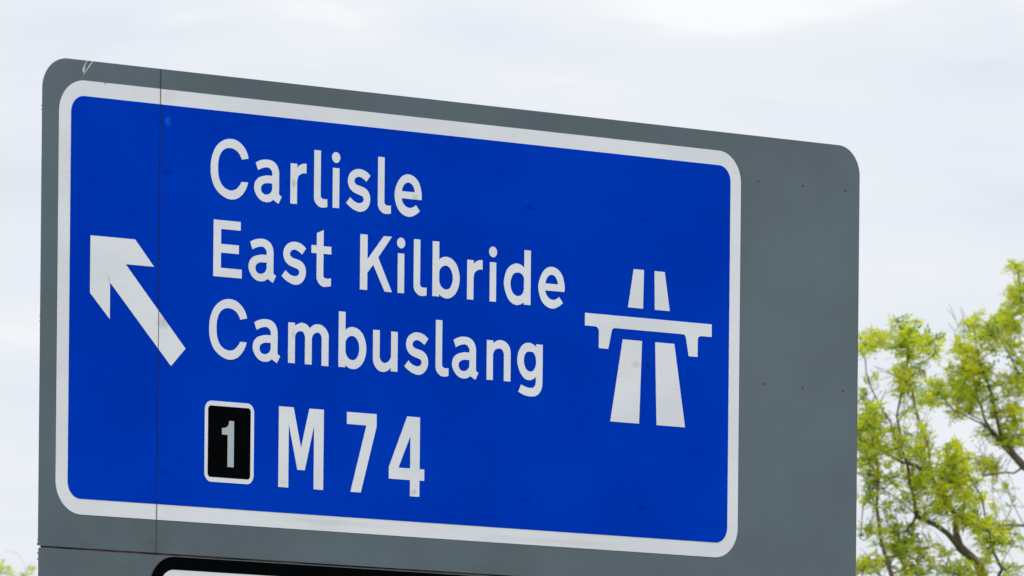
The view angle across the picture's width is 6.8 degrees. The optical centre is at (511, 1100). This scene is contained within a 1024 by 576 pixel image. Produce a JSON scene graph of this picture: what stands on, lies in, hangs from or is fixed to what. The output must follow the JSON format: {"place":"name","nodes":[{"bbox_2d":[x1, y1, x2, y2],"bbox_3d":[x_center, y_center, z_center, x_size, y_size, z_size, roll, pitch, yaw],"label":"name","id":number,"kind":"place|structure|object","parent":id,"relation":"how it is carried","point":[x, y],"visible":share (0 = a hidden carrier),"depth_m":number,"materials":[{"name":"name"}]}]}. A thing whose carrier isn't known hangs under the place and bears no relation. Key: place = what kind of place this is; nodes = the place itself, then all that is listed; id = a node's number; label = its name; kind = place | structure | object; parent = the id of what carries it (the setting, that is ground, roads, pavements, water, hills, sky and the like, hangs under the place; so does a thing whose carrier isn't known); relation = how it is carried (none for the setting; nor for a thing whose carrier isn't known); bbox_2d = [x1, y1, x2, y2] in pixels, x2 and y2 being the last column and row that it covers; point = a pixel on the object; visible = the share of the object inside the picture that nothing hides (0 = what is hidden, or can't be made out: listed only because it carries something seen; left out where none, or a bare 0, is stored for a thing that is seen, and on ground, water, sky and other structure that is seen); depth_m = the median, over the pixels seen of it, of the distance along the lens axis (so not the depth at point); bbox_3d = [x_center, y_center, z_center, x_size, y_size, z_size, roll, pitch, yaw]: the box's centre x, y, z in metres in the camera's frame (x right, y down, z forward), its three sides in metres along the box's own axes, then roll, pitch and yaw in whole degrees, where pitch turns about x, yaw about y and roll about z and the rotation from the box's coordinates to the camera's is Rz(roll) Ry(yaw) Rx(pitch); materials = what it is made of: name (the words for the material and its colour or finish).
{"place":"outdoors","nodes":[
{"label":"outdoors","id":0,"kind":"place"},
{"bbox_2d":[0,0,1023,575],"label":"sky","id":1,"kind":"structure","parent":0,"point":[926,97],"materials":[{"name":"white"}]},
{"label":"ground","id":2,"kind":"structure","parent":0,"visible":0},
{"bbox_2d":[0,551,35,575],"bbox_3d":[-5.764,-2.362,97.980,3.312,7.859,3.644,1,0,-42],"label":"deciduous tree","id":3,"kind":"object","parent":2,"relation":"on","point":[10,569],"visible":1,"depth_m":97.73,"materials":[{"name":"green plant"}]},
{"bbox_2d":[37,58,859,575],"bbox_3d":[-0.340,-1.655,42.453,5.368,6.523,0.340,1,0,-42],"label":"direction sign","id":4,"kind":"object","parent":2,"relation":"on","point":[299,330],"visible":1,"depth_m":42.19,"materials":[{"name":"blue metal"}]},
{"bbox_2d":[856,312,1023,575],"bbox_3d":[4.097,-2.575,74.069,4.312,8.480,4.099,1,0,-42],"label":"deciduous tree","id":5,"kind":"object","parent":2,"relation":"on","point":[869,424],"visible":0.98,"depth_m":73.69,"materials":[{"name":"green plant"}]},
{"bbox_2d":[912,258,1023,575],"bbox_3d":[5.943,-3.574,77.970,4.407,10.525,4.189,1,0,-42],"label":"deciduous tree","id":6,"kind":"object","parent":2,"relation":"on","point":[966,370],"visible":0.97,"depth_m":77.76,"materials":[{"name":"green plant"}]}
]}

